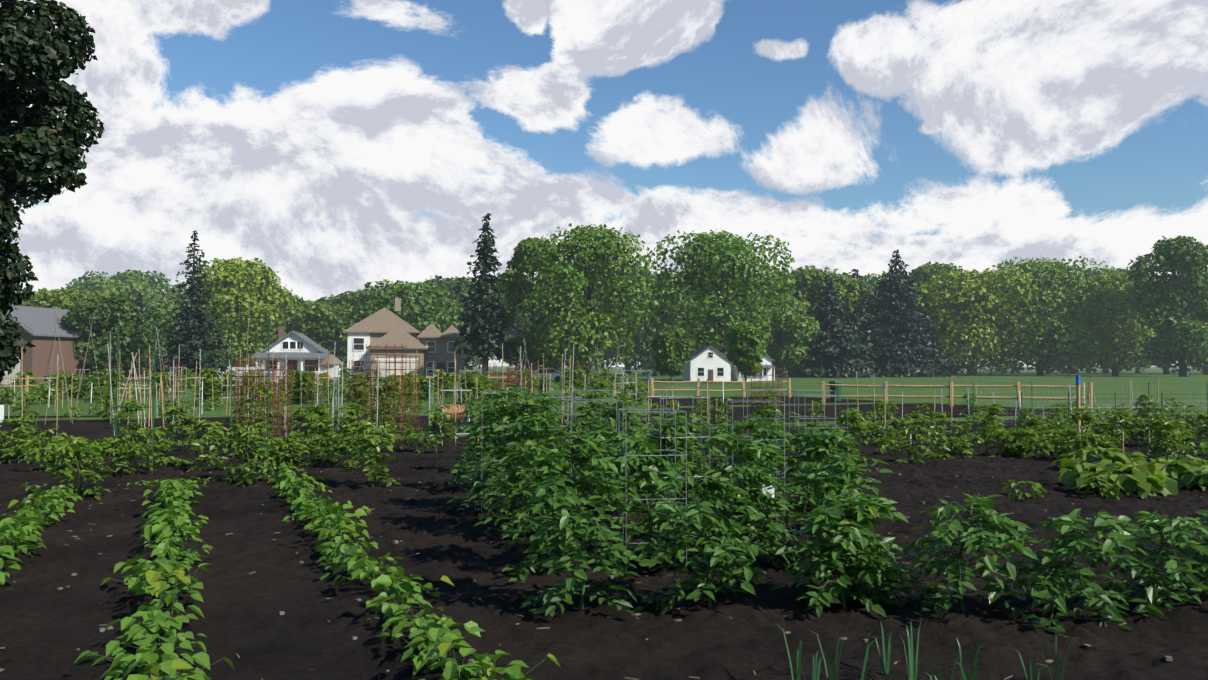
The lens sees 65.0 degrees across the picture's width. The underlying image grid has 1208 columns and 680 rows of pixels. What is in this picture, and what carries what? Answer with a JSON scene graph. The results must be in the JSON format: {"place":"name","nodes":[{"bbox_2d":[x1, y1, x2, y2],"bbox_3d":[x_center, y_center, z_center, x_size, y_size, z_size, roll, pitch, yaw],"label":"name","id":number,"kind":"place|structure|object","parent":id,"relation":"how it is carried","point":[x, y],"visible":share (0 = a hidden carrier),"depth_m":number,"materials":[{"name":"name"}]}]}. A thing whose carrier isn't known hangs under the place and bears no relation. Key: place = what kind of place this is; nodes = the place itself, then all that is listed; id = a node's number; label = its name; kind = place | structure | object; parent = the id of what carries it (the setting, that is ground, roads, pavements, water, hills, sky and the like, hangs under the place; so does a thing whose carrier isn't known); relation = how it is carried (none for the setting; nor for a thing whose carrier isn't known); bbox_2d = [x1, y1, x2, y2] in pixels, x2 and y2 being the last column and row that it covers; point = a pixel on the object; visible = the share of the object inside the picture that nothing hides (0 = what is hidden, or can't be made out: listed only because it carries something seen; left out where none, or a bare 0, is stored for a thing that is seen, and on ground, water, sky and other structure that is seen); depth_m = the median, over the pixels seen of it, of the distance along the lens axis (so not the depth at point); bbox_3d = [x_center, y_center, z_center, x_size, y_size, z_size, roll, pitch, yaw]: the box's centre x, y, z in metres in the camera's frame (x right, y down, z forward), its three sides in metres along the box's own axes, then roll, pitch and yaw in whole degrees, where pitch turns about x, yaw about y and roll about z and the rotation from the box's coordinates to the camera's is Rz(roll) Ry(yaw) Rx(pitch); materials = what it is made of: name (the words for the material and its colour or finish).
{"place":"outdoors","nodes":[
{"label":"outdoors","id":0,"kind":"place"},
{"bbox_2d":[0,367,1207,450],"bbox_3d":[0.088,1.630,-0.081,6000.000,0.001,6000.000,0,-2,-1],"label":"ground","id":1,"kind":"structure","parent":0,"point":[1106,384],"depth_m":59.37,"materials":[{"name":"green plant"}]},
{"bbox_2d":[0,405,3,421],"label":"garden sign","id":2,"kind":"object","parent":1,"relation":"on","point":[1,412],"visible":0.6,"depth_m":19.38,"materials":[{"name":"white wood"}]},
{"bbox_2d":[0,152,49,310],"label":"tree","id":3,"kind":"object","parent":1,"relation":"on","point":[20,201],"visible":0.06,"depth_m":43.14,"materials":[{"name":"green plant"}]},
{"bbox_2d":[17,288,87,305],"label":"tree","id":4,"kind":"object","parent":1,"relation":"on","point":[75,291],"depth_m":181.72,"materials":[{"name":"green plant"}]},
{"bbox_2d":[2,305,106,383],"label":"barn","id":5,"kind":"structure","parent":1,"relation":"on","point":[38,324],"depth_m":88.51,"materials":[{"name":"brown wood"}]},
{"bbox_2d":[9,287,114,344],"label":"tree","id":6,"kind":"object","parent":1,"relation":"on","point":[63,298],"visible":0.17,"depth_m":116.68,"materials":[{"name":"green plant"}]},
{"bbox_2d":[65,277,158,303],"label":"tree","id":7,"kind":"object","parent":1,"relation":"on","point":[109,286],"visible":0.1,"depth_m":215.99,"materials":[{"name":"green plant"}]},
{"bbox_2d":[58,294,175,379],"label":"tree","id":8,"kind":"object","parent":1,"relation":"on","point":[108,312],"visible":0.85,"depth_m":91.90,"materials":[{"name":"green plant"}]},
{"bbox_2d":[67,269,173,361],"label":"tree","id":9,"kind":"object","parent":1,"relation":"on","point":[147,278],"visible":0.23,"depth_m":222.28,"materials":[{"name":"green plant"}]},
{"bbox_2d":[126,291,162,379],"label":"tree","id":10,"kind":"object","parent":1,"relation":"on","point":[140,303],"visible":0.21,"depth_m":119.08,"materials":[{"name":"green plant"}]},
{"bbox_2d":[136,297,212,372],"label":"tree","id":11,"kind":"object","parent":1,"relation":"on","point":[167,305],"visible":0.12,"depth_m":144.47,"materials":[{"name":"green plant"}]},
{"bbox_2d":[149,291,228,367],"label":"tree","id":12,"kind":"object","parent":1,"relation":"on","point":[170,296],"visible":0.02,"depth_m":195.39,"materials":[{"name":"green plant"}]},
{"bbox_2d":[148,230,232,383],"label":"conifer","id":13,"kind":"object","parent":1,"relation":"on","point":[191,337],"visible":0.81,"depth_m":84.19,"materials":[{"name":"green plant"}]},
{"bbox_2d":[168,280,301,363],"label":"tree","id":14,"kind":"object","parent":1,"relation":"on","point":[176,291],"depth_m":211.76,"materials":[{"name":"green plant"}]},
{"bbox_2d":[218,365,259,379],"bbox_3d":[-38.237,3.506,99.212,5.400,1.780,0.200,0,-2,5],"label":"car","id":15,"kind":"object","parent":1,"relation":"on","point":[240,368],"visible":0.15,"depth_m":99.20,"materials":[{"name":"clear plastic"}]},
{"bbox_2d":[184,257,297,366],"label":"tree","id":16,"kind":"object","parent":1,"relation":"on","point":[238,285],"visible":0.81,"depth_m":125.11,"materials":[{"name":"green plant"}]},
{"bbox_2d":[220,291,310,365],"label":"tree","id":17,"kind":"object","parent":1,"relation":"on","point":[293,301],"visible":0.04,"depth_m":155.24,"materials":[{"name":"green plant"}]},
{"bbox_2d":[252,326,337,380],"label":"bungalow","id":18,"kind":"object","parent":1,"relation":"on","point":[289,344],"visible":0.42,"depth_m":108.11,"materials":[{"name":"white wood"}]},
{"bbox_2d":[298,297,330,345],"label":"tree","id":19,"kind":"object","parent":1,"relation":"on","point":[310,302],"depth_m":214.12,"materials":[{"name":"green plant"}]},
{"bbox_2d":[276,300,361,367],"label":"tree","id":20,"kind":"object","parent":1,"relation":"on","point":[317,322],"visible":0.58,"depth_m":146.72,"materials":[{"name":"green plant"}]},
{"bbox_2d":[1,352,636,422],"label":"garden stakes","id":21,"kind":"object","parent":1,"relation":"on","point":[227,385],"visible":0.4,"depth_m":45.22,"materials":[{"name":"brown wood"}]},
{"bbox_2d":[319,354,344,381],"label":"shed","id":22,"kind":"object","parent":1,"relation":"on","point":[330,359],"visible":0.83,"depth_m":101.60,"materials":[{"name":"white"}]},
{"bbox_2d":[320,288,380,368],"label":"tree","id":23,"kind":"object","parent":1,"relation":"on","point":[342,296],"visible":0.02,"depth_m":167.22,"materials":[{"name":"green plant"}]},
{"bbox_2d":[336,279,469,341],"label":"tree","id":24,"kind":"object","parent":1,"relation":"on","point":[420,310],"visible":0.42,"depth_m":131.18,"materials":[{"name":"green plant"}]},
{"bbox_2d":[343,298,464,379],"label":"house","id":25,"kind":"structure","parent":1,"relation":"on","point":[384,326],"depth_m":113.47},
{"bbox_2d":[433,390,471,434],"bbox_3d":[-3.631,1.731,22.887,0.880,1.070,0.654,1,-2,-21],"label":"hose reel cart","id":26,"kind":"object","parent":1,"relation":"on","point":[459,409],"visible":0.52,"depth_m":22.73,"materials":[{"name":"orange"}]},
{"bbox_2d":[423,274,507,372],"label":"tree","id":27,"kind":"object","parent":1,"relation":"on","point":[457,285],"visible":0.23,"depth_m":156.28,"materials":[{"name":"green plant"}]},
{"bbox_2d":[453,213,522,376],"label":"conifer","id":28,"kind":"object","parent":1,"relation":"on","point":[485,334],"visible":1,"depth_m":97.35,"materials":[{"name":"green plant"}]},
{"bbox_2d":[494,280,527,369],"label":"tree","id":29,"kind":"object","parent":1,"relation":"on","point":[506,361],"visible":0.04,"depth_m":215.97,"materials":[{"name":"green plant"}]},
{"bbox_2d":[492,237,570,370],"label":"tree","id":30,"kind":"object","parent":1,"relation":"on","point":[516,288],"visible":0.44,"depth_m":104.07,"materials":[{"name":"green plant"}]},
{"bbox_2d":[1,375,1092,406],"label":"split rail fence","id":31,"kind":"object","parent":1,"relation":"on","point":[1018,386],"visible":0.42,"depth_m":39.95,"materials":[{"name":"brown wood"}]},
{"bbox_2d":[530,368,565,381],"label":"parked car","id":32,"kind":"object","parent":1,"relation":"on","point":[555,376],"visible":0.44,"depth_m":100.10,"materials":[{"name":"grey paint"}]},
{"bbox_2d":[496,275,608,371],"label":"tree","id":33,"kind":"object","parent":1,"relation":"on","point":[517,333],"visible":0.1,"depth_m":174.37,"materials":[{"name":"green plant"}]},
{"bbox_2d":[503,264,616,373],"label":"tree","id":34,"kind":"object","parent":1,"relation":"on","point":[608,362],"depth_m":207.34,"materials":[{"name":"green plant"}]},
{"bbox_2d":[515,223,658,381],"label":"tree","id":35,"kind":"object","parent":1,"relation":"on","point":[600,251],"visible":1,"depth_m":96.11,"materials":[{"name":"green plant"}]},
{"bbox_2d":[8,341,1184,451],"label":"garden stakes","id":36,"kind":"object","parent":1,"relation":"on","point":[1077,396],"visible":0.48,"depth_m":24.61,"materials":[{"name":"brown wood"}]},
{"bbox_2d":[0,367,1207,500],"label":"garden plants","id":37,"kind":"object","parent":1,"relation":"on","point":[1105,474],"visible":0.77,"depth_m":17.41,"materials":[{"name":"green plant"}]},
{"bbox_2d":[595,264,652,373],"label":"tree","id":38,"kind":"object","parent":1,"relation":"on","point":[610,354],"visible":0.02,"depth_m":205.06,"materials":[{"name":"green plant"}]},
{"bbox_2d":[600,276,700,375],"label":"tree","id":39,"kind":"object","parent":1,"relation":"on","point":[643,350],"visible":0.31,"depth_m":156.95,"materials":[{"name":"green plant"}]},
{"bbox_2d":[650,324,692,380],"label":"tree","id":40,"kind":"object","parent":1,"relation":"on","point":[672,348],"visible":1,"depth_m":93.23,"materials":[{"name":"green plant"}]},
{"bbox_2d":[648,273,735,354],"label":"tree","id":41,"kind":"object","parent":1,"relation":"on","point":[695,343],"visible":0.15,"depth_m":172.61,"materials":[{"name":"green plant"}]},
{"bbox_2d":[635,229,795,355],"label":"tree","id":42,"kind":"object","parent":1,"relation":"on","point":[706,253],"visible":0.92,"depth_m":105.48,"materials":[{"name":"green plant"}]},
{"bbox_2d":[683,346,774,380],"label":"white house","id":43,"kind":"structure","parent":1,"relation":"on","point":[710,363],"depth_m":101.29,"materials":[{"name":"white paint"}]},
{"bbox_2d":[723,320,766,380],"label":"tree","id":44,"kind":"object","parent":1,"relation":"on","point":[745,340],"visible":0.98,"depth_m":91.00,"materials":[{"name":"green plant"}]},
{"bbox_2d":[725,276,776,373],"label":"tree","id":45,"kind":"object","parent":1,"relation":"on","point":[746,303],"depth_m":189.47,"materials":[{"name":"green plant"}]},
{"bbox_2d":[741,277,813,374],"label":"tree","id":46,"kind":"object","parent":1,"relation":"on","point":[776,372],"depth_m":187.41,"materials":[{"name":"green plant"}]},
{"bbox_2d":[744,294,819,376],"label":"tree","id":47,"kind":"object","parent":1,"relation":"on","point":[791,320],"visible":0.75,"depth_m":137.37,"materials":[{"name":"green plant"}]},
{"bbox_2d":[760,265,860,352],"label":"tree","id":48,"kind":"object","parent":1,"relation":"on","point":[808,283],"visible":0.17,"depth_m":147.45,"materials":[{"name":"green plant"}]},
{"bbox_2d":[782,274,877,377],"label":"conifer","id":49,"kind":"object","parent":1,"relation":"on","point":[831,348],"visible":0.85,"depth_m":137.71,"materials":[{"name":"green plant"}]},
{"bbox_2d":[807,282,875,327],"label":"tree","id":50,"kind":"object","parent":1,"relation":"on","point":[865,289],"visible":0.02,"depth_m":188.90,"materials":[{"name":"green plant"}]},
{"bbox_2d":[842,269,909,376],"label":"conifer","id":51,"kind":"object","parent":1,"relation":"on","point":[860,315],"visible":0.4,"depth_m":147.43,"materials":[{"name":"green plant"}]},
{"bbox_2d":[824,271,963,361],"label":"tree","id":52,"kind":"object","parent":1,"relation":"on","point":[872,282],"visible":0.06,"depth_m":214.05,"materials":[{"name":"green plant"}]},
{"bbox_2d":[864,249,955,376],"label":"conifer","id":53,"kind":"object","parent":1,"relation":"on","point":[903,327],"visible":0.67,"depth_m":148.22,"materials":[{"name":"green plant"}]},
{"bbox_2d":[892,261,967,360],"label":"tree","id":54,"kind":"object","parent":1,"relation":"on","point":[922,274],"visible":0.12,"depth_m":188.47,"materials":[{"name":"green plant"}]},
{"bbox_2d":[796,362,1069,378],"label":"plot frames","id":55,"kind":"structure","parent":1,"relation":"on","point":[939,367],"depth_m":131.24,"materials":[{"name":"black"}]},
{"bbox_2d":[908,283,966,375],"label":"conifer","id":56,"kind":"object","parent":1,"relation":"on","point":[949,368],"visible":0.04,"depth_m":167.50,"materials":[{"name":"green plant"}]},
{"bbox_2d":[904,268,1036,375],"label":"tree","id":57,"kind":"object","parent":1,"relation":"on","point":[949,290],"visible":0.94,"depth_m":162.35,"materials":[{"name":"green plant"}]},
{"bbox_2d":[949,304,1037,374],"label":"tree","id":58,"kind":"object","parent":1,"relation":"on","point":[995,368],"depth_m":189.48,"materials":[{"name":"green plant"}]},
{"bbox_2d":[947,253,1121,375],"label":"tree","id":59,"kind":"object","parent":1,"relation":"on","point":[1052,291],"visible":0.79,"depth_m":161.75,"materials":[{"name":"green plant"}]},
{"bbox_2d":[992,308,1095,373],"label":"tree","id":60,"kind":"object","parent":1,"relation":"on","point":[1032,368],"visible":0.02,"depth_m":207.68,"materials":[{"name":"green plant"}]},
{"bbox_2d":[1004,281,1144,373],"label":"tree","id":61,"kind":"object","parent":1,"relation":"on","point":[1072,370],"visible":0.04,"depth_m":198.66,"materials":[{"name":"green plant"}]},
{"bbox_2d":[1063,266,1148,372],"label":"tree","id":62,"kind":"object","parent":1,"relation":"on","point":[1101,272],"visible":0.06,"depth_m":229.50,"materials":[{"name":"green plant"}]},
{"bbox_2d":[1056,270,1185,375],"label":"tree","id":63,"kind":"object","parent":1,"relation":"on","point":[1121,340],"visible":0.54,"depth_m":162.33,"materials":[{"name":"green plant"}]},
{"bbox_2d":[1092,328,1162,372],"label":"tree","id":64,"kind":"object","parent":1,"relation":"on","point":[1148,366],"depth_m":226.12,"materials":[{"name":"green plant"}]},
{"bbox_2d":[1124,279,1203,373],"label":"tree","id":65,"kind":"object","parent":1,"relation":"on","point":[1164,370],"visible":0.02,"depth_m":200.68,"materials":[{"name":"green plant"}]},
{"bbox_2d":[1126,235,1207,376],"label":"tree","id":66,"kind":"object","parent":1,"relation":"on","point":[1182,256],"visible":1,"depth_m":149.44,"materials":[{"name":"green plant"}]},
{"bbox_2d":[1151,277,1207,374],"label":"tree","id":67,"kind":"object","parent":1,"relation":"on","point":[1187,311],"visible":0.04,"depth_m":191.37,"materials":[{"name":"green plant"}]},
{"bbox_2d":[0,396,1207,464],"bbox_3d":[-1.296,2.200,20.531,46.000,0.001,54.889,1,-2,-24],"label":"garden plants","id":68,"kind":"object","parent":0,"point":[91,430],"depth_m":26.59,"materials":[{"name":"green plant"}]},
{"bbox_2d":[0,0,104,382],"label":"tree","id":69,"kind":"object","parent":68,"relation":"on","point":[40,46],"visible":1,"depth_m":23.91,"materials":[{"name":"green plant"}]},
{"bbox_2d":[114,314,269,482],"bbox_3d":[-5.837,0.830,13.390,2.784,2.350,0.300,-1,-2,26],"label":"trellis","id":70,"kind":"object","parent":68,"relation":"on","point":[117,380],"visible":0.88,"depth_m":13.82,"materials":[{"name":"green"}]},
{"bbox_2d":[126,475,270,485],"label":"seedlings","id":71,"kind":"object","parent":68,"relation":"on","point":[145,482],"visible":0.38,"depth_m":12.84,"materials":[{"name":"green plant"}]},
{"bbox_2d":[36,299,625,430],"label":"bamboo poles","id":72,"kind":"object","parent":68,"relation":"in","point":[246,367],"visible":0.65,"depth_m":27.66,"materials":[{"name":"beige wood"}]},
{"bbox_2d":[0,344,781,447],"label":"tomato cages","id":73,"kind":"object","parent":68,"relation":"on","point":[279,405],"visible":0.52,"depth_m":22.56,"materials":[{"name":"metal"}]},
{"bbox_2d":[0,448,1207,679],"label":"garden soil","id":74,"kind":"structure","parent":68,"relation":"on","point":[46,630],"depth_m":6.39,"materials":[{"name":"brown soil"}]},
{"bbox_2d":[0,464,559,679],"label":"bean rows","id":75,"kind":"object","parent":74,"relation":"on","point":[169,524],"visible":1,"depth_m":6.16,"materials":[{"name":"green plant"}]},
{"bbox_2d":[0,449,1205,679],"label":"soil debris","id":76,"kind":"object","parent":74,"relation":"on","point":[520,581],"visible":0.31,"depth_m":6.39,"materials":[{"name":"brown soil"}]},
{"bbox_2d":[475,387,848,571],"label":"tomato cages","id":77,"kind":"object","parent":68,"relation":"on","point":[772,490],"visible":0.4,"depth_m":8.88,"materials":[{"name":"grey metal"}]},
{"bbox_2d":[438,385,1207,632],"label":"tomato plants","id":78,"kind":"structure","parent":68,"relation":"on","point":[839,516],"depth_m":6.24,"materials":[{"name":"green plant"}]},
{"bbox_2d":[829,381,841,400],"bbox_3d":[11.003,2.412,45.039,0.640,0.950,0.609,0,-2,-1],"label":"trash can","id":79,"kind":"object","parent":68,"relation":"on","point":[837,390],"visible":0.9,"depth_m":44.81,"materials":[{"name":"green plastic"}]},
{"bbox_2d":[552,382,1207,444],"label":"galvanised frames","id":80,"kind":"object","parent":68,"relation":"on","point":[1068,407],"visible":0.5,"depth_m":26.54,"materials":[{"name":"grey metal"}]},
{"bbox_2d":[777,619,1078,679],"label":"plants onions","id":81,"kind":"object","parent":68,"relation":"on","point":[815,672],"visible":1,"depth_m":4.62,"materials":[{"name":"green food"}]},
{"bbox_2d":[0,0,1207,366],"label":"sky","id":82,"kind":"structure","parent":0,"point":[340,146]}
]}

